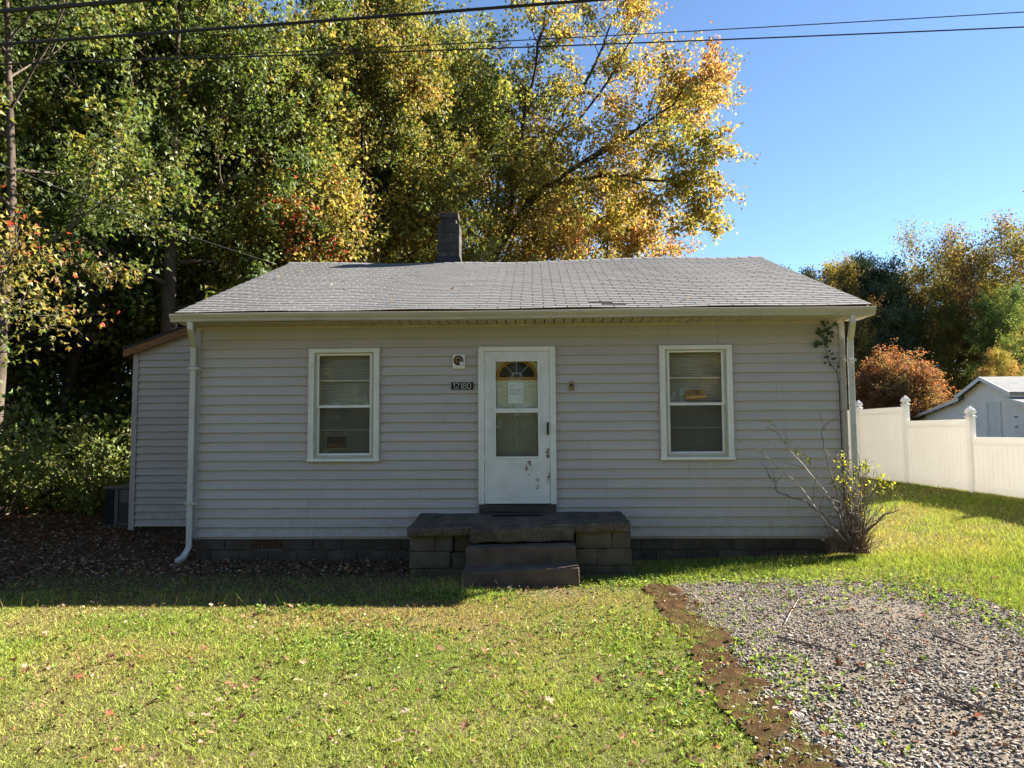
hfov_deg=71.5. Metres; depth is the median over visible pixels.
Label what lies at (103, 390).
shrub
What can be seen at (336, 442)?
no trespassing sign
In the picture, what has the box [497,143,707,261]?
orange tree
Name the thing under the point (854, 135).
sky
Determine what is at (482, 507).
doorway
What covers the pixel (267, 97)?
yellow tree
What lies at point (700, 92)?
maple tree
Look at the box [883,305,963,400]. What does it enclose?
forest tree
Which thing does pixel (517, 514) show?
door mat
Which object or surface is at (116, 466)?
shrub
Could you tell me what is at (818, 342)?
wall creeper
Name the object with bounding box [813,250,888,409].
orange tree
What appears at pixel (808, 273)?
pine tree
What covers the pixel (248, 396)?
house
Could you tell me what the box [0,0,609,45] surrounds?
utility line
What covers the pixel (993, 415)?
door
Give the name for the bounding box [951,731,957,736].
fallen leaf
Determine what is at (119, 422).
shrub
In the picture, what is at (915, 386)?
autumn bush
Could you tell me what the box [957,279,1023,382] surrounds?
forest tree
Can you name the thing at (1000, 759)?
gravel
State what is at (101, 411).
shrub
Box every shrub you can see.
[0,401,130,511]
[0,414,131,516]
[0,440,100,516]
[2,373,97,494]
[8,375,114,434]
[26,368,131,472]
[41,382,131,487]
[51,423,129,512]
[89,387,131,441]
[104,360,132,412]
[108,443,130,482]
[733,405,904,554]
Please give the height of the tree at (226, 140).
18.595 m
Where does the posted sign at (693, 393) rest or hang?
attached to the house
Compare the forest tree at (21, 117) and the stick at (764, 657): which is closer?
the stick at (764, 657)
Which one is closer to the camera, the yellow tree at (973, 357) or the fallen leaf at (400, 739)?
the fallen leaf at (400, 739)
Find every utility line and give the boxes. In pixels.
[0,0,161,13]
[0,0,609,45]
[0,12,1023,65]
[0,26,1023,64]
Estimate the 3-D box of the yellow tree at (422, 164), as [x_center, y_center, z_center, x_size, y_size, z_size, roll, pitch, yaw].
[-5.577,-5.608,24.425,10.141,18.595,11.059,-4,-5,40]
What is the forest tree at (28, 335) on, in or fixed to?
on the ground at (346, 750)
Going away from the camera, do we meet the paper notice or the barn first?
the paper notice
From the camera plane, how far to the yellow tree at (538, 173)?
25.96 m
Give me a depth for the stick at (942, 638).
5.31 m
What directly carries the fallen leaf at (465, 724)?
on the ground at (346, 750)
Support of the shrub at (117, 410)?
on the ground at (346, 750)
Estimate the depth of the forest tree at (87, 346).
20.97 m
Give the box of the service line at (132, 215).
[1,164,274,263]
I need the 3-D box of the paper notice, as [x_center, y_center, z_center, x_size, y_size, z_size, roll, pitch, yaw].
[0.052,0.117,9.565,0.214,0.290,0.002,0,-4,2]
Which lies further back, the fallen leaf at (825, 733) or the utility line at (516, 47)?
the utility line at (516, 47)
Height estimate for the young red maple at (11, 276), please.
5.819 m
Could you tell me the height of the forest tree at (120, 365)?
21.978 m
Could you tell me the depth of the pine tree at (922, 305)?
67.10 m
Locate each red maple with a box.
[0,185,119,493]
[196,100,383,286]
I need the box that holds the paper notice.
[508,382,523,403]
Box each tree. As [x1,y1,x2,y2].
[0,0,127,469]
[0,0,219,442]
[0,0,370,385]
[0,70,100,432]
[1,9,272,439]
[1,21,257,421]
[2,0,266,500]
[7,35,100,407]
[12,328,132,400]
[13,1,299,414]
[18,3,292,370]
[116,6,420,365]
[182,0,505,288]
[206,0,547,263]
[215,35,381,264]
[338,61,522,262]
[370,35,599,262]
[371,0,504,263]
[378,0,760,261]
[482,129,599,261]
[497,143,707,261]
[782,264,828,285]
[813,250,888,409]
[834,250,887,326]
[844,321,876,409]
[845,251,927,399]
[865,322,911,404]
[883,288,963,394]
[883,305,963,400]
[885,215,1009,392]
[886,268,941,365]
[917,296,987,396]
[923,277,982,387]
[924,239,1021,386]
[928,191,1023,373]
[941,302,1023,394]
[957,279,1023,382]
[972,345,1023,376]
[988,223,1023,316]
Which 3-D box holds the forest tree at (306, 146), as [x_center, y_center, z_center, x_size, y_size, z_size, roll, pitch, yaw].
[-8.887,-5.628,28.193,11.045,19.231,10.772,-2,-4,25]
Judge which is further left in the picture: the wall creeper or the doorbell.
the doorbell
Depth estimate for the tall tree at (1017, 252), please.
58.55 m
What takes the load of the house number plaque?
attached to the house
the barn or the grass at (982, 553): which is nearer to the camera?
the grass at (982, 553)
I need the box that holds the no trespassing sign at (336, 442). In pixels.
[326,435,346,448]
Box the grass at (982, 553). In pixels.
[0,475,1023,767]
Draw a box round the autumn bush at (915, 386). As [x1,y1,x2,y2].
[847,338,962,420]
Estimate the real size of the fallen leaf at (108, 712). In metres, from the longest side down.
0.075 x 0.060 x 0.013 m
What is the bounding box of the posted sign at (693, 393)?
[684,389,705,398]
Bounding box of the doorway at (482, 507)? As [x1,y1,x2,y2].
[478,345,556,512]
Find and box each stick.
[760,656,788,658]
[777,636,841,652]
[932,634,982,653]
[937,693,1003,713]
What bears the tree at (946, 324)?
on the ground at (346, 750)
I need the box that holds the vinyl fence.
[847,396,1023,497]
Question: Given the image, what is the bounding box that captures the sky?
[59,0,1023,398]
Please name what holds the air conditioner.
on the ground at (346, 750)
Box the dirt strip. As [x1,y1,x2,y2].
[641,583,844,767]
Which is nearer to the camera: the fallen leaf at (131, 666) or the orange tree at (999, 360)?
the fallen leaf at (131, 666)
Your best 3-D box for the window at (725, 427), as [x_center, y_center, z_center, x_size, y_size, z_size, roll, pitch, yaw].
[2.440,0.243,9.448,0.986,1.540,0.156,0,-4,2]
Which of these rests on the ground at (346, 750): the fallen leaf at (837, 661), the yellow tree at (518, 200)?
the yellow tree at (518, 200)
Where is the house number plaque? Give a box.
[451,382,472,389]
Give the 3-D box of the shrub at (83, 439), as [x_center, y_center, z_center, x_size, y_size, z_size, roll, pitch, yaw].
[-9.180,2.050,16.750,3.150,2.265,3.192,-2,-4,27]
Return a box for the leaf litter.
[0,492,1023,767]
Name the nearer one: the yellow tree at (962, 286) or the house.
the house
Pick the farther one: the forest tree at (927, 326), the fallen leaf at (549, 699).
the forest tree at (927, 326)
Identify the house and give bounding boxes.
[122,212,876,563]
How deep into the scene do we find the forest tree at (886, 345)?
60.05 m
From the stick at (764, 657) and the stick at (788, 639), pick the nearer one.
the stick at (764, 657)
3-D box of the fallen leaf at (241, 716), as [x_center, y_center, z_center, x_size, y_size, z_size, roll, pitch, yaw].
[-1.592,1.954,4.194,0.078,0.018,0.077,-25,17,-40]
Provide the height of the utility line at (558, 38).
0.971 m
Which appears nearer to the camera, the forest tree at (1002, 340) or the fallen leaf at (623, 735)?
the fallen leaf at (623, 735)
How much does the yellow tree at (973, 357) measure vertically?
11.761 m
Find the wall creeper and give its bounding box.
[813,320,844,515]
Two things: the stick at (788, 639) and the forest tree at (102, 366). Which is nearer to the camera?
the stick at (788, 639)
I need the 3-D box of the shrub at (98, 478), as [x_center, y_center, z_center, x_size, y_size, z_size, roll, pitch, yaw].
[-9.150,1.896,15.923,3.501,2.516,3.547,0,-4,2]
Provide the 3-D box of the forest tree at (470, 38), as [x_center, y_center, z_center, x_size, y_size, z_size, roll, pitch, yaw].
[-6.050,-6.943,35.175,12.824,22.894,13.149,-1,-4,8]
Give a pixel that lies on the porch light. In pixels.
(458, 361)
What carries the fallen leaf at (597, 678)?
on the ground at (346, 750)
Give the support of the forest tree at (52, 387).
on the ground at (346, 750)
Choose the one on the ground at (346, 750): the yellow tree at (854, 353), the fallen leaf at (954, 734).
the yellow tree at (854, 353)
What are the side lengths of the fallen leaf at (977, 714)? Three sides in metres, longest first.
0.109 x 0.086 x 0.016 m
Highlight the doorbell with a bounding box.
[569,381,573,389]
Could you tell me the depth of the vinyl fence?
15.88 m
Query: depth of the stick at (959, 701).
4.19 m
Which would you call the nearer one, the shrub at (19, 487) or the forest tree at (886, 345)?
the shrub at (19, 487)
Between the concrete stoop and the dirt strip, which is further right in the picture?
the dirt strip
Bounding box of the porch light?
[453,354,464,368]
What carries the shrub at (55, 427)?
on the ground at (346, 750)
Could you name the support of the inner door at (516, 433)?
in the house
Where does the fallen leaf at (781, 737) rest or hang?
on the ground at (346, 750)
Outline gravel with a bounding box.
[657,577,1023,767]
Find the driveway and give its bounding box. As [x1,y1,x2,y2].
[671,578,1023,767]
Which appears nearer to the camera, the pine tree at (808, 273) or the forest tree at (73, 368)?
the forest tree at (73, 368)
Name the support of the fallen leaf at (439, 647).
on the ground at (346, 750)
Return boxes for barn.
[910,376,1023,436]
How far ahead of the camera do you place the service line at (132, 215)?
11.65 m
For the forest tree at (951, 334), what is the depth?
67.08 m
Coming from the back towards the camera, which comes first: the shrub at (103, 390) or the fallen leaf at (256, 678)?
the shrub at (103, 390)
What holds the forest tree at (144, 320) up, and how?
on the ground at (346, 750)
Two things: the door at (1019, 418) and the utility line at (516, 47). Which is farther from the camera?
the door at (1019, 418)
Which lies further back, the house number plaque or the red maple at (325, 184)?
the red maple at (325, 184)
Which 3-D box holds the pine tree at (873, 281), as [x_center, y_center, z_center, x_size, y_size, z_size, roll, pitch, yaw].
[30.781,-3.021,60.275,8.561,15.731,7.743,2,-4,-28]
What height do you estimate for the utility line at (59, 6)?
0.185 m
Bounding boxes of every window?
[306,347,380,462]
[657,344,735,460]
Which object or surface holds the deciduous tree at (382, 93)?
on the ground at (346, 750)
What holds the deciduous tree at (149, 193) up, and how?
on the ground at (346, 750)
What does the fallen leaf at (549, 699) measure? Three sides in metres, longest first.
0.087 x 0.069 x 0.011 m
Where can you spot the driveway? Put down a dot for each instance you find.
(956, 723)
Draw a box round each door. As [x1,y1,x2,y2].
[483,351,550,503]
[496,361,550,496]
[988,404,999,436]
[1014,415,1023,436]
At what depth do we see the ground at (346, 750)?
5.07 m
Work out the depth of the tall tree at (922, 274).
59.66 m
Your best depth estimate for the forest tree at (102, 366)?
28.92 m
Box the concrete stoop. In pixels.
[406,511,631,586]
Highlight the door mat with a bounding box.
[492,512,542,515]
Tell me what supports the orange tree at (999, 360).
on the ground at (346, 750)
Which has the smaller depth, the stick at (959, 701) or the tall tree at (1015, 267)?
the stick at (959, 701)
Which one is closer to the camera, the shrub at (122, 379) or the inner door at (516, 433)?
the inner door at (516, 433)
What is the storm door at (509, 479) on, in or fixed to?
in the house
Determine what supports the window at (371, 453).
in the house
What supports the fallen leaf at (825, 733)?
on the gravel
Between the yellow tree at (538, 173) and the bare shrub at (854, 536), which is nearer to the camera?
the bare shrub at (854, 536)
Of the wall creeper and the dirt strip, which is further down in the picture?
the dirt strip
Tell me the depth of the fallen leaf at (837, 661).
4.99 m
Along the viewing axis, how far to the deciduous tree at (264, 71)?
17.62 m
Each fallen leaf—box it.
[103,708,115,714]
[128,662,134,669]
[237,712,246,720]
[252,675,260,681]
[390,736,403,741]
[435,644,445,650]
[459,717,470,729]
[544,696,553,703]
[592,674,602,682]
[618,732,627,739]
[775,733,785,741]
[819,728,831,736]
[833,656,841,664]
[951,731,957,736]
[972,711,984,716]
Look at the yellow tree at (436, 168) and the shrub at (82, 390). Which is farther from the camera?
the yellow tree at (436, 168)
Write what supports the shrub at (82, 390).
on the ground at (346, 750)
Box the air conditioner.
[97,483,128,527]
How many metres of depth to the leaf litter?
8.06 m
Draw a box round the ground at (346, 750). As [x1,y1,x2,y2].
[0,476,1023,767]

